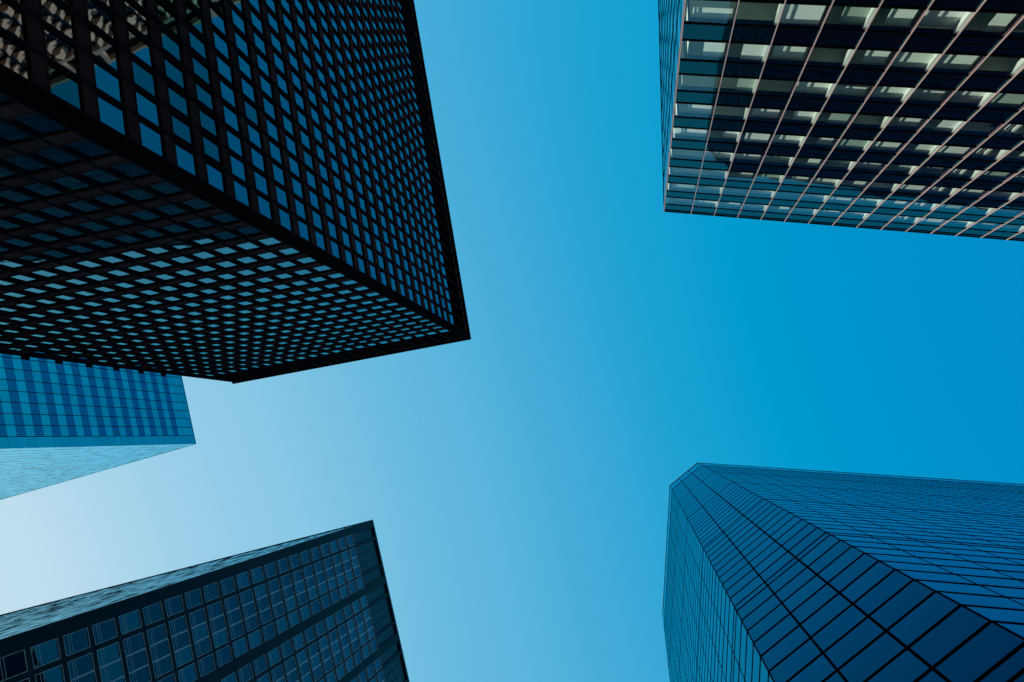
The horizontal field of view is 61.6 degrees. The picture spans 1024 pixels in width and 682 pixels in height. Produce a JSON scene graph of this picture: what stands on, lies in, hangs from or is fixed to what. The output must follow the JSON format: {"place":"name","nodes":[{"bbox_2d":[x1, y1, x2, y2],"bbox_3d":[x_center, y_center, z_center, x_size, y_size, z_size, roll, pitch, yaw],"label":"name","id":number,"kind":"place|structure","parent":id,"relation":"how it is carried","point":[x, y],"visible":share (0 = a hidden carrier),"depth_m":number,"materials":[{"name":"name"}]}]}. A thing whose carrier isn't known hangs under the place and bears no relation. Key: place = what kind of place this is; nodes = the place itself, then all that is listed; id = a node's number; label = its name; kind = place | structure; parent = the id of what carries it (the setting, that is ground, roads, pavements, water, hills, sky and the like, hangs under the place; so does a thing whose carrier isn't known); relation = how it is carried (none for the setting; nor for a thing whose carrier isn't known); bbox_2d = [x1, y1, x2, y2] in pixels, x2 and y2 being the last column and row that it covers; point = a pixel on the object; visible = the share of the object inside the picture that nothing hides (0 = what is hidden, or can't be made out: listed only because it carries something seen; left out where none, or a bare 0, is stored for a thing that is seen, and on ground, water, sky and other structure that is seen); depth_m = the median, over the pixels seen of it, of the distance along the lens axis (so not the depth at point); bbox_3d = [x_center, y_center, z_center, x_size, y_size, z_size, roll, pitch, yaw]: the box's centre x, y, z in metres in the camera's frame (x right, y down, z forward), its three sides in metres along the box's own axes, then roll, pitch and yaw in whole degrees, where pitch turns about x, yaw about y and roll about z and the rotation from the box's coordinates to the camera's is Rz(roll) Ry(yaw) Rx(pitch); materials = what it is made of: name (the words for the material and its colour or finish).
{"place":"outdoors","nodes":[
{"label":"outdoors","id":0,"kind":"place"},
{"bbox_2d":[0,0,470,383],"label":"office tower","id":1,"kind":"structure","parent":0,"point":[235,191],"depth_m":75.00,"materials":[{"name":"black metal"}]},
{"bbox_2d":[0,0,25,41],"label":"window","id":2,"kind":"structure","parent":1,"relation":"in","point":[11,18],"depth_m":40.18,"materials":[{"name":"grey glass"}]},
{"bbox_2d":[0,33,29,79],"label":"window","id":3,"kind":"structure","parent":1,"relation":"in","point":[13,56],"depth_m":39.79,"materials":[{"name":"grey glass"}]},
{"bbox_2d":[0,122,32,143],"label":"window","id":4,"kind":"structure","parent":1,"relation":"in","point":[8,134],"depth_m":44.00,"materials":[{"name":"blue glass"}]},
{"bbox_2d":[0,190,34,204],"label":"window","id":5,"kind":"structure","parent":1,"relation":"in","point":[10,196],"depth_m":52.13,"materials":[{"name":"blue glass"}]},
{"bbox_2d":[0,155,49,172],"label":"window","id":6,"kind":"structure","parent":1,"relation":"in","point":[21,162],"depth_m":47.68,"materials":[{"name":"blue glass"}]},
{"bbox_2d":[8,213,49,225],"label":"window","id":7,"kind":"structure","parent":1,"relation":"in","point":[26,218],"depth_m":56.05,"materials":[{"name":"blue glass"}]},
{"bbox_2d":[10,113,66,135],"bbox_3d":[-23.759,-10.954,43.254,1.922,2.638,0.008,-11,-98,7],"label":"window","id":8,"kind":"structure","parent":1,"relation":"in","point":[36,123],"depth_m":43.34,"materials":[{"name":"blue glass"}]},
{"bbox_2d":[19,183,63,197],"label":"window","id":9,"kind":"structure","parent":1,"relation":"in","point":[38,189],"depth_m":51.74,"materials":[{"name":"blue glass"}]},
{"bbox_2d":[24,233,60,243],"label":"window","id":10,"kind":"structure","parent":1,"relation":"in","point":[39,237],"depth_m":60.13,"materials":[{"name":"blue glass"}]},
{"bbox_2d":[34,207,75,219],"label":"window","id":11,"kind":"structure","parent":1,"relation":"in","point":[52,212],"depth_m":55.80,"materials":[{"name":"blue glass"}]},
{"bbox_2d":[30,148,80,165],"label":"window","id":12,"kind":"structure","parent":1,"relation":"in","point":[54,156],"depth_m":47.42,"materials":[{"name":"blue glass"}]},
{"bbox_2d":[41,0,74,40],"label":"window","id":13,"kind":"structure","parent":1,"relation":"in","point":[54,13],"depth_m":43.90,"materials":[{"name":"grey glass"}]},
{"bbox_2d":[44,26,78,74],"bbox_3d":[-22.851,-14.613,43.509,0.009,2.638,1.922,-11,-98,7],"label":"window","id":14,"kind":"structure","parent":1,"relation":"in","point":[58,49],"depth_m":43.56,"materials":[{"name":"grey glass"}]},
{"bbox_2d":[48,63,82,109],"bbox_3d":[-22.522,-12.736,43.258,0.003,2.638,1.922,-11,-98,7],"label":"window","id":15,"kind":"structure","parent":1,"relation":"in","point":[63,86],"depth_m":43.31,"materials":[{"name":"blue glass"}]},
{"bbox_2d":[49,227,85,238],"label":"window","id":16,"kind":"structure","parent":1,"relation":"in","point":[66,232],"depth_m":59.92,"materials":[{"name":"blue glass"}]},
{"bbox_2d":[47,176,92,191],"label":"window","id":17,"kind":"structure","parent":1,"relation":"in","point":[68,183],"depth_m":51.50,"materials":[{"name":"blue glass"}]},
{"bbox_2d":[62,201,102,213],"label":"window","id":18,"kind":"structure","parent":1,"relation":"in","point":[82,207],"depth_m":55.58,"materials":[{"name":"blue glass"}]},
{"bbox_2d":[63,140,112,158],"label":"window","id":19,"kind":"structure","parent":1,"relation":"in","point":[85,148],"depth_m":47.15,"materials":[{"name":"blue glass"}]},
{"bbox_2d":[75,222,112,232],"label":"window","id":20,"kind":"structure","parent":1,"relation":"in","point":[92,227],"depth_m":59.66,"materials":[{"name":"blue glass"}]},
{"bbox_2d":[77,170,121,185],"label":"window","id":21,"kind":"structure","parent":1,"relation":"in","point":[99,177],"depth_m":51.24,"materials":[{"name":"blue glass"}]},
{"bbox_2d":[87,0,115,39],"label":"window","id":22,"kind":"structure","parent":1,"relation":"in","point":[97,14],"depth_m":47.93,"materials":[{"name":"grey glass"}]},
{"bbox_2d":[90,27,118,70],"bbox_3d":[-22.605,-16.082,47.572,0.010,2.638,1.922,-11,-98,7],"label":"window","id":23,"kind":"structure","parent":1,"relation":"in","point":[102,48],"depth_m":47.64,"materials":[{"name":"grey glass"}]},
{"bbox_2d":[94,60,122,102],"bbox_3d":[-22.275,-14.205,47.322,0.008,2.638,1.922,-11,-98,7],"label":"window","id":24,"kind":"structure","parent":1,"relation":"in","point":[107,81],"depth_m":47.39,"materials":[{"name":"blue glass"}]},
{"bbox_2d":[90,194,129,207],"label":"window","id":25,"kind":"structure","parent":1,"relation":"in","point":[110,201],"depth_m":55.31,"materials":[{"name":"blue glass"}]},
{"bbox_2d":[97,93,126,135],"bbox_3d":[-21.945,-12.328,47.071,0.011,2.638,1.922,-11,-98,7],"label":"window","id":26,"kind":"structure","parent":1,"relation":"in","point":[111,114],"depth_m":47.15,"materials":[{"name":"blue glass"}]},
{"bbox_2d":[100,216,135,227],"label":"window","id":27,"kind":"structure","parent":1,"relation":"in","point":[117,221],"depth_m":59.39,"materials":[{"name":"blue glass"}]},
{"bbox_2d":[108,163,151,178],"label":"window","id":28,"kind":"structure","parent":1,"relation":"in","point":[128,170],"depth_m":51.01,"materials":[{"name":"blue glass"}]},
{"bbox_2d":[125,0,149,38],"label":"window","id":29,"kind":"structure","parent":1,"relation":"in","point":[138,19],"depth_m":51.98,"materials":[{"name":"grey glass"}]},
{"bbox_2d":[118,188,156,202],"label":"window","id":30,"kind":"structure","parent":1,"relation":"in","point":[137,195],"depth_m":55.08,"materials":[{"name":"blue glass"}]},
{"bbox_2d":[128,28,152,66],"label":"window","id":31,"kind":"structure","parent":1,"relation":"in","point":[138,46],"depth_m":51.72,"materials":[{"name":"blue glass"}]},
{"bbox_2d":[125,210,162,221],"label":"window","id":32,"kind":"structure","parent":1,"relation":"in","point":[144,216],"depth_m":59.15,"materials":[{"name":"blue glass"}]},
{"bbox_2d":[132,58,156,96],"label":"window","id":33,"kind":"structure","parent":1,"relation":"in","point":[143,77],"depth_m":51.47,"materials":[{"name":"blue glass"}]},
{"bbox_2d":[135,88,160,126],"bbox_3d":[-21.698,-13.797,51.135,0.006,2.638,1.922,-11,-98,7],"label":"window","id":34,"kind":"structure","parent":1,"relation":"in","point":[148,108],"depth_m":51.21,"materials":[{"name":"blue glass"}]},
{"bbox_2d":[139,120,164,157],"bbox_3d":[-21.369,-11.920,50.884,0.009,2.638,1.922,-11,-98,7],"label":"window","id":35,"kind":"structure","parent":1,"relation":"in","point":[151,138],"depth_m":50.96,"materials":[{"name":"blue glass"}]},
{"bbox_2d":[145,182,184,195],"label":"window","id":36,"kind":"structure","parent":1,"relation":"in","point":[165,188],"depth_m":54.81,"materials":[{"name":"blue glass"}]},
{"bbox_2d":[157,2,178,34],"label":"window","id":37,"kind":"structure","parent":1,"relation":"in","point":[167,18],"depth_m":56.05,"materials":[{"name":"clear glass"}]},
{"bbox_2d":[153,205,187,216],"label":"window","id":38,"kind":"structure","parent":1,"relation":"in","point":[168,210],"depth_m":58.90,"materials":[{"name":"blue glass"}]},
{"bbox_2d":[161,30,181,61],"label":"window","id":39,"kind":"structure","parent":1,"relation":"in","point":[169,44],"depth_m":55.80,"materials":[{"name":"blue glass"}]},
{"bbox_2d":[164,58,185,89],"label":"window","id":40,"kind":"structure","parent":1,"relation":"in","point":[172,72],"depth_m":55.55,"materials":[{"name":"blue glass"}]},
{"bbox_2d":[168,87,189,116],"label":"window","id":41,"kind":"structure","parent":1,"relation":"in","point":[179,102],"depth_m":55.31,"materials":[{"name":"blue glass"}]},
{"bbox_2d":[172,115,192,144],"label":"window","id":42,"kind":"structure","parent":1,"relation":"in","point":[181,129],"depth_m":55.04,"materials":[{"name":"blue glass"}]},
{"bbox_2d":[175,142,196,175],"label":"window","id":43,"kind":"structure","parent":1,"relation":"in","point":[185,158],"depth_m":54.80,"materials":[{"name":"blue glass"}]},
{"bbox_2d":[185,4,203,34],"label":"window","id":44,"kind":"structure","parent":1,"relation":"in","point":[192,17],"depth_m":60.14,"materials":[{"name":"blue glass"}]},
{"bbox_2d":[179,199,213,210],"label":"window","id":45,"kind":"structure","parent":1,"relation":"in","point":[196,204],"depth_m":58.64,"materials":[{"name":"blue glass"}]},
{"bbox_2d":[189,30,207,59],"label":"window","id":46,"kind":"structure","parent":1,"relation":"in","point":[196,43],"depth_m":59.87,"materials":[{"name":"blue glass"}]},
{"bbox_2d":[192,56,210,84],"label":"window","id":47,"kind":"structure","parent":1,"relation":"in","point":[199,69],"depth_m":59.63,"materials":[{"name":"blue glass"}]},
{"bbox_2d":[196,83,214,110],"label":"window","id":48,"kind":"structure","parent":1,"relation":"in","point":[205,97],"depth_m":59.37,"materials":[{"name":"blue glass"}]},
{"bbox_2d":[199,109,217,136],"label":"window","id":49,"kind":"structure","parent":1,"relation":"in","point":[207,122],"depth_m":59.13,"materials":[{"name":"blue glass"}]},
{"bbox_2d":[203,136,221,162],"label":"window","id":50,"kind":"structure","parent":1,"relation":"in","point":[211,149],"depth_m":58.87,"materials":[{"name":"blue glass"}]},
{"bbox_2d":[206,161,225,192],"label":"window","id":51,"kind":"structure","parent":1,"relation":"in","point":[215,176],"depth_m":58.62,"materials":[{"name":"blue glass"}]},
{"bbox_2d":[210,5,226,35],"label":"window","id":52,"kind":"structure","parent":1,"relation":"in","point":[217,19],"depth_m":64.20,"materials":[{"name":"blue glass"}]},
{"bbox_2d":[213,29,229,59],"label":"window","id":53,"kind":"structure","parent":1,"relation":"in","point":[221,44],"depth_m":63.97,"materials":[{"name":"blue glass"}]},
{"bbox_2d":[216,53,233,83],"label":"window","id":54,"kind":"structure","parent":1,"relation":"in","point":[225,69],"depth_m":63.70,"materials":[{"name":"blue glass"}]},
{"bbox_2d":[220,78,236,107],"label":"window","id":55,"kind":"structure","parent":1,"relation":"in","point":[228,93],"depth_m":63.44,"materials":[{"name":"blue glass"}]},
{"bbox_2d":[223,103,239,131],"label":"window","id":56,"kind":"structure","parent":1,"relation":"in","point":[231,117],"depth_m":63.21,"materials":[{"name":"blue glass"}]},
{"bbox_2d":[227,128,243,157],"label":"window","id":57,"kind":"structure","parent":1,"relation":"in","point":[235,143],"depth_m":62.96,"materials":[{"name":"blue glass"}]},
{"bbox_2d":[230,153,246,181],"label":"window","id":58,"kind":"structure","parent":1,"relation":"in","point":[238,166],"depth_m":62.69,"materials":[{"name":"blue glass"}]},
{"bbox_2d":[233,178,249,206],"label":"window","id":59,"kind":"structure","parent":1,"relation":"in","point":[241,191],"depth_m":62.43,"materials":[{"name":"blue glass"}]},
{"bbox_2d":[241,75,255,102],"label":"window","id":60,"kind":"structure","parent":1,"relation":"in","point":[248,89],"depth_m":67.52,"materials":[{"name":"blue glass"}]},
{"bbox_2d":[244,98,259,126],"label":"window","id":61,"kind":"structure","parent":1,"relation":"in","point":[251,112],"depth_m":67.29,"materials":[{"name":"blue glass"}]},
{"bbox_2d":[247,122,262,149],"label":"window","id":62,"kind":"structure","parent":1,"relation":"in","point":[254,134],"depth_m":67.04,"materials":[{"name":"blue glass"}]},
{"bbox_2d":[251,146,265,172],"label":"window","id":63,"kind":"structure","parent":1,"relation":"in","point":[258,158],"depth_m":66.77,"materials":[{"name":"blue glass"}]},
{"bbox_2d":[254,169,269,196],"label":"window","id":64,"kind":"structure","parent":1,"relation":"in","point":[261,181],"depth_m":66.51,"materials":[{"name":"blue glass"}]},
{"bbox_2d":[257,193,272,219],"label":"window","id":65,"kind":"structure","parent":1,"relation":"in","point":[264,204],"depth_m":66.26,"materials":[{"name":"blue glass"}]},
{"bbox_2d":[0,0,1023,681],"label":"sky","id":66,"kind":"structure","parent":0,"point":[513,479],"materials":[{"name":"blue"}]},
{"bbox_2d":[658,0,1023,241],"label":"office block","id":67,"kind":"structure","parent":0,"point":[901,115],"depth_m":47.91,"materials":[{"name":"dark black reflective glass"},{"name":"clear glass"},{"name":"metal"}]},
{"bbox_2d":[659,0,683,199],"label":"window","id":68,"kind":"structure","parent":67,"relation":"in","point":[664,72],"depth_m":58.69,"materials":[{"name":"blue glass"}]},
{"bbox_2d":[662,463,1023,681],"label":"office tower","id":69,"kind":"structure","parent":0,"point":[771,574],"depth_m":36.76,"materials":[{"name":"blue glass"}]},
{"bbox_3d":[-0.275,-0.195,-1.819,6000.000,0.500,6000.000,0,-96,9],"label":"ground","id":70,"kind":"structure","parent":0,"visible":0},
{"bbox_2d":[0,354,195,499],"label":"office tower","id":71,"kind":"structure","parent":70,"relation":"on","point":[62,421],"depth_m":147.24,"materials":[{"name":"blue glass"}]},
{"bbox_2d":[0,520,409,681],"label":"office tower","id":72,"kind":"structure","parent":70,"relation":"on","point":[318,607],"depth_m":103.63,"materials":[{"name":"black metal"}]},
{"bbox_2d":[0,650,27,681],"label":"window","id":73,"kind":"structure","parent":72,"relation":"in","point":[14,664],"depth_m":65.60,"materials":[{"name":"black glass"}]},
{"bbox_2d":[30,638,60,668],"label":"window","id":74,"kind":"structure","parent":72,"relation":"in","point":[47,652],"depth_m":69.20,"materials":[{"name":"blue glass"}]},
{"bbox_2d":[35,665,64,681],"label":"window","id":75,"kind":"structure","parent":72,"relation":"in","point":[56,674],"depth_m":69.29,"materials":[{"name":"blue glass"}]},
{"bbox_2d":[63,628,90,655],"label":"window","id":76,"kind":"structure","parent":72,"relation":"in","point":[74,642],"depth_m":73.00,"materials":[{"name":"blue glass"}]},
{"bbox_2d":[67,653,94,679],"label":"window","id":77,"kind":"structure","parent":72,"relation":"in","point":[80,666],"depth_m":72.72,"materials":[{"name":"blue glass"}]},
{"bbox_2d":[92,618,116,644],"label":"window","id":78,"kind":"structure","parent":72,"relation":"in","point":[104,631],"depth_m":76.82,"materials":[{"name":"blue glass"}]},
{"bbox_2d":[97,642,121,667],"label":"window","id":79,"kind":"structure","parent":72,"relation":"in","point":[109,654],"depth_m":76.52,"materials":[{"name":"blue glass"}]},
{"bbox_2d":[100,659,124,681],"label":"window","id":80,"kind":"structure","parent":72,"relation":"in","point":[113,671],"depth_m":76.37,"materials":[{"name":"blue glass"}]},
{"bbox_2d":[119,610,141,634],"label":"window","id":81,"kind":"structure","parent":72,"relation":"in","point":[131,621],"depth_m":80.62,"materials":[{"name":"blue glass"}]},
{"bbox_2d":[123,632,145,655],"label":"window","id":82,"kind":"structure","parent":72,"relation":"in","point":[133,644],"depth_m":80.32,"materials":[{"name":"blue glass"}]},
{"bbox_2d":[126,649,148,672],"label":"window","id":83,"kind":"structure","parent":72,"relation":"in","point":[135,661],"depth_m":80.12,"materials":[{"name":"blue glass"}]},
{"bbox_2d":[129,665,151,681],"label":"window","id":84,"kind":"structure","parent":72,"relation":"in","point":[143,674],"depth_m":80.22,"materials":[{"name":"blue glass"}]},
{"bbox_2d":[143,602,163,624],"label":"window","id":85,"kind":"structure","parent":72,"relation":"in","point":[152,613],"depth_m":84.45,"materials":[{"name":"blue glass"}]},
{"bbox_2d":[147,624,167,645],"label":"window","id":86,"kind":"structure","parent":72,"relation":"in","point":[157,634],"depth_m":84.14,"materials":[{"name":"blue glass"}]},
{"bbox_2d":[150,639,170,661],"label":"window","id":87,"kind":"structure","parent":72,"relation":"in","point":[161,649],"depth_m":83.93,"materials":[{"name":"blue glass"}]},
{"bbox_2d":[153,654,173,677],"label":"window","id":88,"kind":"structure","parent":72,"relation":"in","point":[164,665],"depth_m":83.71,"materials":[{"name":"blue glass"}]},
{"bbox_2d":[165,595,183,616],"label":"window","id":89,"kind":"structure","parent":72,"relation":"in","point":[174,605],"depth_m":88.24,"materials":[{"name":"blue glass"}]},
{"bbox_2d":[0,525,353,638],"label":"side window","id":90,"kind":"structure","parent":72,"relation":"in","point":[240,558],"depth_m":128.37,"materials":[{"name":"blue glass"}]},
{"bbox_2d":[169,616,187,636],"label":"window","id":91,"kind":"structure","parent":72,"relation":"in","point":[179,625],"depth_m":87.96,"materials":[{"name":"blue glass"}]},
{"bbox_2d":[172,630,190,651],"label":"window","id":92,"kind":"structure","parent":72,"relation":"in","point":[182,640],"depth_m":87.77,"materials":[{"name":"blue glass"}]},
{"bbox_2d":[174,645,193,666],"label":"window","id":93,"kind":"structure","parent":72,"relation":"in","point":[184,655],"depth_m":87.54,"materials":[{"name":"blue glass"}]},
{"bbox_2d":[178,663,196,681],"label":"window","id":94,"kind":"structure","parent":72,"relation":"in","point":[187,674],"depth_m":87.46,"materials":[{"name":"blue glass"}]},
{"bbox_2d":[185,588,202,608],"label":"window","id":95,"kind":"structure","parent":72,"relation":"in","point":[193,598],"depth_m":92.06,"materials":[{"name":"blue glass"}]},
{"bbox_2d":[189,608,206,627],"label":"window","id":96,"kind":"structure","parent":72,"relation":"in","point":[198,617],"depth_m":91.78,"materials":[{"name":"blue glass"}]},
{"bbox_2d":[191,622,208,642],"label":"window","id":97,"kind":"structure","parent":72,"relation":"in","point":[199,632],"depth_m":91.55,"materials":[{"name":"blue glass"}]},
{"bbox_2d":[194,637,211,656],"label":"window","id":98,"kind":"structure","parent":72,"relation":"in","point":[203,646],"depth_m":91.36,"materials":[{"name":"blue glass"}]},
{"bbox_2d":[198,653,215,676],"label":"window","id":99,"kind":"structure","parent":72,"relation":"in","point":[206,665],"depth_m":91.10,"materials":[{"name":"blue glass"}]},
{"bbox_2d":[203,582,219,601],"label":"window","id":100,"kind":"structure","parent":72,"relation":"in","point":[211,591],"depth_m":95.87,"materials":[{"name":"blue glass"}]},
{"bbox_2d":[207,601,223,619],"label":"window","id":101,"kind":"structure","parent":72,"relation":"in","point":[215,610],"depth_m":95.57,"materials":[{"name":"blue glass"}]},
{"bbox_2d":[210,615,225,633],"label":"window","id":102,"kind":"structure","parent":72,"relation":"in","point":[217,624],"depth_m":95.36,"materials":[{"name":"blue glass"}]},
{"bbox_2d":[213,629,228,647],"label":"window","id":103,"kind":"structure","parent":72,"relation":"in","point":[220,638],"depth_m":95.15,"materials":[{"name":"blue glass"}]},
{"bbox_2d":[216,645,232,666],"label":"window","id":104,"kind":"structure","parent":72,"relation":"in","point":[224,655],"depth_m":94.86,"materials":[{"name":"blue glass"}]},
{"bbox_2d":[232,637,247,657],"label":"window","id":105,"kind":"structure","parent":72,"relation":"in","point":[240,646],"depth_m":98.69,"materials":[{"name":"blue glass"}]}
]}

